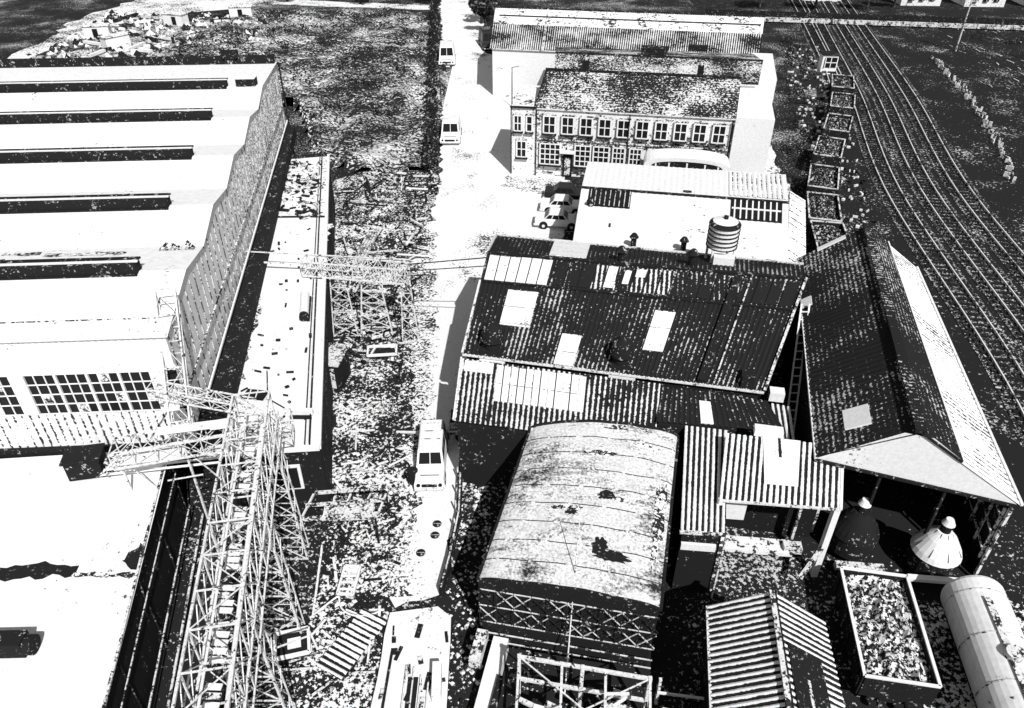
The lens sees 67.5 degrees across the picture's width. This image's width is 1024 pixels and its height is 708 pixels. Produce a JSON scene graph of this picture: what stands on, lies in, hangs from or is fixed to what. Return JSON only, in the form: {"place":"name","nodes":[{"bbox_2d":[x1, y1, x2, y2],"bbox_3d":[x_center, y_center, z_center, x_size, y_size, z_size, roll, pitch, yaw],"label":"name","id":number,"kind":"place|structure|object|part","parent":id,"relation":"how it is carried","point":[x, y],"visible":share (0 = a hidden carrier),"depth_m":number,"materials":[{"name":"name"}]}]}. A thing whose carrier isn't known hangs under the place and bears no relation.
{"place":"outdoors","nodes":[
{"label":"outdoors","id":0,"kind":"place"},
{"bbox_2d":[62,18,210,57],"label":"rubble pile","id":1,"kind":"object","parent":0,"point":[182,35],"depth_m":130.38,"materials":[{"name":"white stone"}]},
{"bbox_2d":[97,31,130,50],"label":"site hut","id":2,"kind":"object","parent":1,"relation":"on","point":[116,40],"visible":0.9,"depth_m":123.02,"materials":[{"name":"metal"}]},
{"bbox_2d":[160,11,189,26],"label":"site hut","id":3,"kind":"object","parent":1,"relation":"on","point":[173,18],"visible":0.97,"depth_m":136.08,"materials":[{"name":"metal"}]},
{"bbox_2d":[7,0,268,58],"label":"path","id":4,"kind":"structure","parent":0,"point":[142,6],"depth_m":146.19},
{"bbox_2d":[153,0,440,9],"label":"crossroad","id":5,"kind":"structure","parent":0,"point":[345,4],"depth_m":152.07,"materials":[{"name":"white asphalt"}]},
{"bbox_2d":[156,7,451,175],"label":"grass field","id":6,"kind":"structure","parent":0,"point":[385,145],"depth_m":111.30,"materials":[{"name":"plant"}]},
{"bbox_2d":[288,169,440,707],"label":"rubble yard ground","id":7,"kind":"structure","parent":0,"point":[334,629],"depth_m":48.16,"materials":[{"name":"white gravel"}]},
{"bbox_2d":[32,12,441,707],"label":"timber debris","id":8,"kind":"object","parent":7,"relation":"on","point":[162,44],"visible":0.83,"depth_m":59.63,"materials":[{"name":"wood"}]},
{"bbox_2d":[273,626,310,665],"bbox_3d":[-10.100,13.514,35.379,1.630,0.734,1.430,-8,36,-12],"label":"wooden crate","id":9,"kind":"object","parent":7,"relation":"on","point":[286,654],"visible":0.85,"depth_m":35.10,"materials":[{"name":"wood"}]},
{"bbox_2d":[328,343,350,391],"bbox_3d":[-12.100,0.926,51.702,1.900,2.300,2.500,5,36,7],"label":"yard hut","id":10,"kind":"object","parent":7,"relation":"on","point":[339,364],"visible":0.53,"depth_m":51.19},
{"bbox_2d":[311,544,382,616],"bbox_3d":[-8.757,11.528,37.185,4.503,1.338,2.516,27,44,33],"label":"hose pipe","id":11,"kind":"object","parent":7,"relation":"on","point":[316,589],"visible":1,"depth_m":37.29,"materials":[{"name":"white rubber"}]},
{"bbox_2d":[336,564,361,598],"bbox_3d":[-8.150,11.435,38.441,0.900,0.550,1.800,2,36,2],"label":"wooden crate","id":12,"kind":"object","parent":7,"relation":"on","point":[348,582],"visible":1,"depth_m":38.22,"materials":[{"name":"wood"}]},
{"bbox_2d":[316,608,387,680],"bbox_3d":[-7.400,13.505,35.742,1.500,0.375,3.500,18,39,23],"label":"corrugated sheet stack","id":13,"kind":"object","parent":7,"relation":"on","point":[346,650],"visible":1,"depth_m":35.55,"materials":[{"name":"metal"}]},
{"bbox_2d":[352,231,378,265],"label":"timber stack","id":14,"kind":"object","parent":7,"relation":"on","point":[368,241],"visible":0.73,"depth_m":67.33,"materials":[{"name":"wood"}]},
{"bbox_2d":[246,251,485,341],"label":"pipe bridge","id":15,"kind":"structure","parent":7,"relation":"on","point":[355,258],"depth_m":53.68,"materials":[{"name":"white metal"}]},
{"bbox_2d":[385,222,440,597],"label":"road verge","id":16,"kind":"structure","parent":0,"point":[406,544],"depth_m":51.07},
{"bbox_2d":[367,251,423,277],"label":"timber stack","id":17,"kind":"object","parent":16,"relation":"on","point":[408,257],"visible":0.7,"depth_m":65.14,"materials":[{"name":"wood"}]},
{"bbox_2d":[406,466,417,485],"bbox_3d":[-5.750,7.055,44.283,0.700,0.930,0.700,0,36,0],"label":"oil drum","id":18,"kind":"object","parent":16,"relation":"on","point":[411,471],"visible":0.86,"depth_m":44.01,"materials":[{"name":"grey metal"}]},
{"bbox_2d":[390,0,571,607],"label":"road","id":19,"kind":"structure","parent":0,"point":[476,209],"depth_m":73.13,"materials":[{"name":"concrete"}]},
{"bbox_2d":[416,549,424,556],"bbox_3d":[-4.800,10.444,40.315,0.500,0.051,0.500,0,36,0],"label":"manhole cover","id":20,"kind":"object","parent":19,"relation":"on","point":[420,552],"visible":1,"depth_m":40.30,"materials":[{"name":"metal"}]},
{"bbox_2d":[414,419,447,490],"bbox_3d":[-4.750,5.916,45.067,1.891,1.919,4.768,0,36,0],"label":"estate van","id":21,"kind":"object","parent":19,"relation":"on","point":[430,474],"visible":0.99,"depth_m":44.19,"materials":[{"name":"white paint"}]},
{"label":"windows","id":22,"kind":"part","parent":21,"relation":"part of","materials":[{"name":"black glass"}]},
{"bbox_2d":[430,531,439,538],"bbox_3d":[-4.150,9.746,41.291,0.500,0.051,0.500,0,36,0],"label":"manhole cover","id":23,"kind":"object","parent":19,"relation":"on","point":[434,535],"visible":1,"depth_m":41.28,"materials":[{"name":"metal"}]},
{"bbox_2d":[433,520,441,526],"bbox_3d":[-4.100,9.280,41.941,0.500,0.051,0.500,0,36,0],"label":"manhole cover","id":24,"kind":"object","parent":19,"relation":"on","point":[437,523],"visible":1,"depth_m":41.92,"materials":[{"name":"metal"}]},
{"bbox_2d":[438,40,455,64],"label":"delivery van","id":25,"kind":"object","parent":19,"relation":"on","point":[447,54],"visible":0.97,"depth_m":115.63,"materials":[{"name":"white paint"}]},
{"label":"windows","id":26,"kind":"part","parent":25,"relation":"part of","materials":[{"name":"black glass"}]},
{"bbox_2d":[440,114,461,143],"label":"delivery van","id":27,"kind":"object","parent":19,"relation":"on","point":[451,131],"visible":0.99,"depth_m":88.81,"materials":[{"name":"white paint"}]},
{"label":"windows","id":28,"kind":"part","parent":27,"relation":"part of","materials":[{"name":"black glass"}]},
{"bbox_2d":[447,409,457,444],"bbox_3d":[-3.500,4.607,47.446,1.014,1.230,2.617,0,36,0],"label":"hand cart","id":29,"kind":"object","parent":19,"relation":"on","point":[452,430],"visible":0.55,"depth_m":47.33,"materials":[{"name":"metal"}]},
{"bbox_2d":[511,66,522,105],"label":"lamp post","id":30,"kind":"object","parent":19,"relation":"on","point":[512,88],"visible":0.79,"depth_m":98.71,"materials":[{"name":"metal"}]},
{"bbox_2d":[534,207,576,230],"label":"parked car","id":31,"kind":"object","parent":19,"relation":"on","point":[553,216],"visible":0.85,"depth_m":70.70,"materials":[{"name":"white paint"}]},
{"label":"windows","id":32,"kind":"part","parent":31,"relation":"part of","materials":[{"name":"black glass"}]},
{"bbox_2d":[539,194,579,213],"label":"parked car","id":33,"kind":"object","parent":19,"relation":"on","point":[567,202],"visible":0.52,"depth_m":73.18,"materials":[{"name":"white paint"}]},
{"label":"windows","id":34,"kind":"part","parent":33,"relation":"part of","materials":[{"name":"black glass"}]},
{"bbox_2d":[543,182,580,199],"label":"parked car","id":35,"kind":"object","parent":19,"relation":"on","point":[572,190],"visible":0.54,"depth_m":75.53,"materials":[{"name":"paint"}]},
{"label":"windows","id":36,"kind":"part","parent":35,"relation":"part of","materials":[{"name":"black glass"}]},
{"bbox_2d":[0,0,1023,707],"bbox_3d":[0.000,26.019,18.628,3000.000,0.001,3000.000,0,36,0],"label":"ground","id":37,"kind":"structure","parent":0,"point":[902,512],"depth_m":39.73,"materials":[{"name":"soil"}]},
{"bbox_2d":[80,23,111,38],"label":"site hut","id":38,"kind":"object","parent":37,"relation":"on","point":[92,30],"visible":0.89,"depth_m":128.68,"materials":[{"name":"fabric"}]},
{"bbox_2d":[0,443,203,707],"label":"factory hall","id":39,"kind":"structure","parent":37,"relation":"on","point":[90,559],"depth_m":33.70,"materials":[{"name":"white metal"}]},
{"bbox_2d":[0,49,296,457],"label":"factory hall","id":40,"kind":"structure","parent":37,"relation":"on","point":[129,186],"depth_m":45.06,"materials":[{"name":"white metal"}]},
{"bbox_2d":[0,370,166,415],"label":"windows","id":41,"kind":"structure","parent":40,"relation":"in","point":[119,391],"depth_m":37.34,"materials":[{"name":"black glass"}]},
{"bbox_2d":[100,287,309,707],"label":"lattice conveyor gantry","id":42,"kind":"object","parent":37,"relation":"on","point":[160,453],"visible":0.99,"depth_m":32.32,"materials":[{"name":"white metal"}]},
{"bbox_2d":[227,4,253,15],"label":"site hut","id":43,"kind":"object","parent":37,"relation":"on","point":[241,9],"visible":0.74,"depth_m":140.80,"materials":[{"name":"metal"}]},
{"bbox_2d":[197,153,334,522],"bbox_3d":[-16.213,-4.901,57.006,6.184,5.600,41.599,-5,36,-8],"label":"flat roof annex","id":44,"kind":"object","parent":37,"relation":"on","point":[287,355],"visible":0.75,"depth_m":47.29,"materials":[{"name":"concrete"}]},
{"bbox_2d":[269,464,304,489],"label":"windows","id":45,"kind":"structure","parent":44,"relation":"in","point":[295,473],"depth_m":40.41,"materials":[{"name":"white paint"}]},
{"bbox_2d":[297,486,389,542],"bbox_3d":[-8.901,8.658,41.099,4.618,2.070,2.405,0,36,0],"label":"steel beam rack","id":46,"kind":"object","parent":37,"relation":"on","point":[349,509],"visible":0.9,"depth_m":40.60,"materials":[{"name":"white metal"}]},
{"bbox_2d":[371,606,450,707],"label":"loading platform","id":47,"kind":"structure","parent":37,"relation":"on","point":[413,672],"depth_m":34.85,"materials":[{"name":"concrete"}]},
{"bbox_2d":[417,0,439,174],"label":"hedge","id":48,"kind":"object","parent":37,"relation":"on","point":[432,42],"visible":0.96,"depth_m":99.73,"materials":[{"name":"black plant"}]},
{"bbox_2d":[435,118,447,165],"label":"lamp post","id":49,"kind":"object","parent":37,"relation":"on","point":[436,139],"visible":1,"depth_m":81.85,"materials":[{"name":"metal"}]},
{"bbox_2d":[439,66,449,106],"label":"lamp post","id":50,"kind":"object","parent":37,"relation":"on","point":[440,85],"visible":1,"depth_m":98.31,"materials":[{"name":"metal"}]},
{"bbox_2d":[439,451,462,595],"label":"wall","id":51,"kind":"structure","parent":37,"relation":"on","point":[450,556],"depth_m":40.42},
{"bbox_2d":[478,26,491,49],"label":"delivery van","id":52,"kind":"object","parent":37,"relation":"on","point":[484,37],"visible":0.5,"depth_m":122.94,"materials":[{"name":"paint"}]},
{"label":"windows","id":53,"kind":"part","parent":52,"relation":"part of","materials":[{"name":"black glass"}]},
{"bbox_2d":[470,0,500,26],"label":"broadleaf tree","id":54,"kind":"object","parent":37,"relation":"on","point":[485,10],"visible":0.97,"depth_m":129.58,"materials":[{"name":"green plant"}]},
{"bbox_2d":[468,628,508,707],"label":"concrete slab","id":55,"kind":"structure","parent":37,"relation":"on","point":[490,688],"depth_m":33.87,"materials":[{"name":"white concrete"}]},
{"bbox_2d":[26,9,1023,707],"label":"rubble pile","id":56,"kind":"object","parent":37,"relation":"on","point":[354,283],"visible":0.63,"depth_m":49.22,"materials":[{"name":"stone"}]},
{"bbox_2d":[366,344,397,359],"bbox_3d":[-9.200,-0.067,54.434,2.130,0.634,1.230,-3,36,-5],"label":"concrete form","id":57,"kind":"object","parent":56,"relation":"on","point":[378,352],"visible":0.99,"depth_m":54.27,"materials":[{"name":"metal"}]},
{"bbox_2d":[562,518,579,701],"bbox_3d":[2.546,11.155,33.240,0.329,7.260,4.217,3,36,5],"label":"mast pole","id":58,"kind":"object","parent":37,"relation":"on","point":[565,698],"visible":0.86,"depth_m":33.45,"materials":[{"name":"white metal"}]},
{"bbox_2d":[476,419,679,668],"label":"barrel roof store","id":59,"kind":"structure","parent":37,"relation":"on","point":[610,484],"depth_m":34.98,"materials":[{"name":"metal"}]},
{"bbox_2d":[515,654,651,707],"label":"steel yard frame","id":60,"kind":"object","parent":37,"relation":"on","point":[623,695],"visible":1,"depth_m":31.64,"materials":[{"name":"white metal"}]},
{"bbox_2d":[178,8,1023,200],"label":"scrub","id":61,"kind":"object","parent":37,"relation":"on","point":[788,148],"visible":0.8,"depth_m":108.36,"materials":[{"name":"black plant"}]},
{"bbox_2d":[490,6,764,96],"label":"long warehouse","id":62,"kind":"structure","parent":37,"relation":"on","point":[529,39],"depth_m":101.48,"materials":[{"name":"metal"}]},
{"bbox_2d":[452,233,807,494],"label":"corrugated shed","id":63,"kind":"structure","parent":37,"relation":"on","point":[676,341],"depth_m":44.54,"materials":[{"name":"metal"}]},
{"bbox_2d":[704,215,741,265],"bbox_3d":[13.700,-7.156,49.850,2.040,3.800,2.443,0,36,0],"label":"water tank","id":64,"kind":"object","parent":63,"relation":"on","point":[723,234],"visible":0.98,"depth_m":49.14,"materials":[{"name":"metal"}]},
{"bbox_2d":[510,80,774,176],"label":"walls","id":65,"kind":"structure","parent":37,"relation":"on","point":[752,134],"depth_m":77.65,"materials":[{"name":"white paint"}]},
{"bbox_2d":[559,150,574,177],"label":"doors","id":66,"kind":"structure","parent":65,"relation":"in","point":[567,164],"depth_m":80.14,"materials":[{"name":"white glass"}]},
{"bbox_2d":[512,113,727,168],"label":"windows","id":67,"kind":"structure","parent":65,"relation":"attached to","point":[549,155],"depth_m":77.97,"materials":[{"name":"white glass"}]},
{"bbox_2d":[511,68,741,175],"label":"trim","id":68,"kind":"structure","parent":65,"relation":"attached to","point":[634,144],"depth_m":78.15,"materials":[{"name":"metal"}]},
{"bbox_2d":[534,69,741,119],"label":"roof","id":69,"kind":"structure","parent":65,"relation":"on","point":[692,96],"depth_m":77.30,"materials":[{"name":"tile"}]},
{"bbox_2d":[583,57,703,74],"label":"chimneys","id":70,"kind":"object","parent":69,"relation":"on","point":[700,70],"visible":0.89,"depth_m":79.21,"materials":[{"name":"brick"}]},
{"bbox_2d":[554,44,776,101],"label":"office block","id":71,"kind":"structure","parent":37,"relation":"on","point":[752,69],"depth_m":86.37,"materials":[{"name":"stone"}]},
{"bbox_2d":[654,677,703,707],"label":"pipe rack","id":72,"kind":"object","parent":37,"relation":"on","point":[696,697],"visible":0.86,"depth_m":32.65,"materials":[{"name":"white metal"}]},
{"bbox_2d":[573,161,788,260],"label":"white roofed workshop","id":73,"kind":"structure","parent":37,"relation":"on","point":[666,208],"depth_m":60.08,"materials":[{"name":"metal"}]},
{"bbox_2d":[643,148,729,170],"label":"entrance porch","id":74,"kind":"object","parent":37,"relation":"on","point":[686,158],"visible":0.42,"depth_m":74.77,"materials":[{"name":"white glass"}]},
{"bbox_2d":[671,425,727,598],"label":"striped roof store","id":75,"kind":"structure","parent":37,"relation":"on","point":[700,524],"depth_m":37.58,"materials":[{"name":"white metal"}]},
{"bbox_2d":[699,589,844,707],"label":"striped gable shed","id":76,"kind":"structure","parent":37,"relation":"on","point":[771,648],"depth_m":30.19,"materials":[{"name":"metal"}]},
{"bbox_2d":[717,424,843,579],"bbox_3d":[12.852,7.597,38.862,6.470,6.400,4.790,11,37,15],"label":"loading shelter","id":77,"kind":"object","parent":37,"relation":"on","point":[773,480],"visible":0.88,"depth_m":37.83,"materials":[{"name":"white metal"}]},
{"bbox_2d":[768,386,794,439],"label":"lean to store","id":78,"kind":"structure","parent":37,"relation":"on","point":[783,414],"depth_m":42.70,"materials":[{"name":"white metal"}]},
{"bbox_2d":[788,191,805,261],"bbox_3d":[22.226,-7.722,61.096,1.484,5.426,14.109,10,37,14],"label":"side lean to","id":79,"kind":"object","parent":37,"relation":"on","point":[797,230],"visible":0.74,"depth_m":60.21,"materials":[{"name":"white metal"}]},
{"bbox_2d":[817,51,840,71],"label":"signal hut","id":80,"kind":"object","parent":37,"relation":"on","point":[828,61],"visible":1,"depth_m":112.24,"materials":[{"name":"white glass"}]},
{"bbox_2d":[833,566,942,707],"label":"coal wagon","id":81,"kind":"object","parent":37,"relation":"on","point":[889,652],"visible":1,"depth_m":33.95,"materials":[{"name":"metal"}]},
{"bbox_2d":[782,222,1023,583],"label":"open gable shed","id":82,"kind":"structure","parent":37,"relation":"on","point":[885,382],"depth_m":39.58,"materials":[{"name":"metal"}]},
{"bbox_2d":[787,304,809,431],"bbox_3d":[16.999,1.318,45.829,0.576,4.590,9.659,11,37,14],"label":"access ladder","id":83,"kind":"object","parent":82,"relation":"attached to","point":[792,376],"visible":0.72,"depth_m":45.88,"materials":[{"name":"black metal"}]},
{"bbox_2d":[930,55,1016,183],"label":"hedge","id":84,"kind":"object","parent":37,"relation":"on","point":[1010,167],"visible":1,"depth_m":94.20,"materials":[{"name":"plant"}]},
{"bbox_2d":[500,175,570,193],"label":"road verge","id":85,"kind":"structure","parent":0,"point":[537,185],"depth_m":79.69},
{"bbox_2d":[765,144,791,194],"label":"forecourt","id":86,"kind":"structure","parent":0,"point":[771,168],"depth_m":83.47,"materials":[{"name":"white concrete"}]},
{"bbox_2d":[690,0,1023,9],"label":"access road","id":87,"kind":"structure","parent":0,"point":[888,4],"depth_m":150.55,"materials":[{"name":"black asphalt"}]},
{"bbox_2d":[764,21,1023,30],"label":"crossroad","id":88,"kind":"structure","parent":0,"point":[925,27],"depth_m":135.65,"materials":[{"name":"grey asphalt"}]},
{"bbox_2d":[892,0,940,5],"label":"walls","id":89,"kind":"structure","parent":0,"point":[918,3],"depth_m":150.10,"materials":[{"name":"white paint"}]},
{"bbox_2d":[819,8,1023,535],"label":"railway land","id":90,"kind":"structure","parent":0,"point":[911,51],"depth_m":91.32,"materials":[{"name":"black gravel"}]},
{"bbox_2d":[787,0,839,253],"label":"railway track","id":91,"kind":"structure","parent":90,"relation":"on","point":[814,39],"depth_m":123.38,"materials":[{"name":"metal"}]},
{"bbox_2d":[804,163,839,198],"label":"open wagon","id":92,"kind":"object","parent":91,"relation":"on","point":[821,178],"visible":0.77,"depth_m":75.44,"materials":[{"name":"metal"}]},
{"bbox_2d":[805,191,841,232],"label":"open wagon","id":93,"kind":"object","parent":91,"relation":"on","point":[822,206],"visible":0.73,"depth_m":70.14,"materials":[{"name":"metal"}]},
{"bbox_2d":[806,220,847,251],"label":"open wagon","id":94,"kind":"object","parent":91,"relation":"on","point":[820,233],"visible":0.42,"depth_m":66.22,"materials":[{"name":"metal"}]},
{"bbox_2d":[811,135,845,166],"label":"open wagon","id":95,"kind":"object","parent":91,"relation":"on","point":[828,150],"visible":0.87,"depth_m":81.54,"materials":[{"name":"metal"}]},
{"bbox_2d":[821,113,852,144],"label":"open wagon","id":96,"kind":"object","parent":91,"relation":"on","point":[837,125],"visible":0.84,"depth_m":87.76,"materials":[{"name":"metal"}]},
{"bbox_2d":[827,92,855,115],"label":"open wagon","id":97,"kind":"object","parent":91,"relation":"on","point":[841,103],"visible":0.73,"depth_m":94.60,"materials":[{"name":"metal"}]},
{"bbox_2d":[829,74,854,97],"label":"open wagon","id":98,"kind":"object","parent":91,"relation":"on","point":[842,83],"visible":0.77,"depth_m":101.19,"materials":[{"name":"metal"}]},
{"bbox_2d":[802,0,839,1],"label":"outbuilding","id":99,"kind":"structure","parent":90,"relation":"on","point":[824,0],"depth_m":153.45,"materials":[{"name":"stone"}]},
{"bbox_2d":[705,9,1023,29],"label":"bridge parapet","id":100,"kind":"structure","parent":90,"relation":"on","point":[904,20],"depth_m":137.44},
{"bbox_2d":[784,28,1023,230],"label":"lineside scrub debris","id":101,"kind":"object","parent":90,"relation":"on","point":[846,219],"visible":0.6,"depth_m":97.40,"materials":[{"name":"plant"}]},
{"bbox_2d":[801,0,1023,444],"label":"railway track","id":102,"kind":"structure","parent":90,"relation":"on","point":[997,353],"depth_m":65.78,"materials":[{"name":"metal"}]},
{"bbox_2d":[818,0,1023,349],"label":"railway track","id":103,"kind":"structure","parent":90,"relation":"on","point":[999,290],"depth_m":76.54,"materials":[{"name":"metal"}]},
{"bbox_2d":[837,0,1023,287],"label":"railway track","id":104,"kind":"structure","parent":90,"relation":"on","point":[1000,239],"depth_m":84.06,"materials":[{"name":"metal"}]},
{"bbox_2d":[955,0,977,50],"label":"telegraph pole","id":105,"kind":"object","parent":90,"relation":"on","point":[971,1],"visible":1,"depth_m":120.06,"materials":[{"name":"wood"}]},
{"bbox_2d":[918,600,1023,707],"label":"dirt area","id":106,"kind":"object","parent":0,"point":[954,691],"visible":0.15,"depth_m":35.30,"materials":[{"name":"black soil"}]},
{"bbox_2d":[940,575,1023,707],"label":"storage tank","id":107,"kind":"object","parent":106,"relation":"on","point":[987,640],"visible":1,"depth_m":33.03,"materials":[{"name":"white metal"}]},
{"bbox_2d":[952,0,1005,6],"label":"walls","id":108,"kind":"structure","parent":0,"point":[990,3],"depth_m":149.28,"materials":[{"name":"white paint"}]},
{"bbox_2d":[1012,0,1023,5],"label":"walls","id":109,"kind":"structure","parent":0,"point":[1021,2],"depth_m":151.54,"materials":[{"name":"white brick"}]}
]}

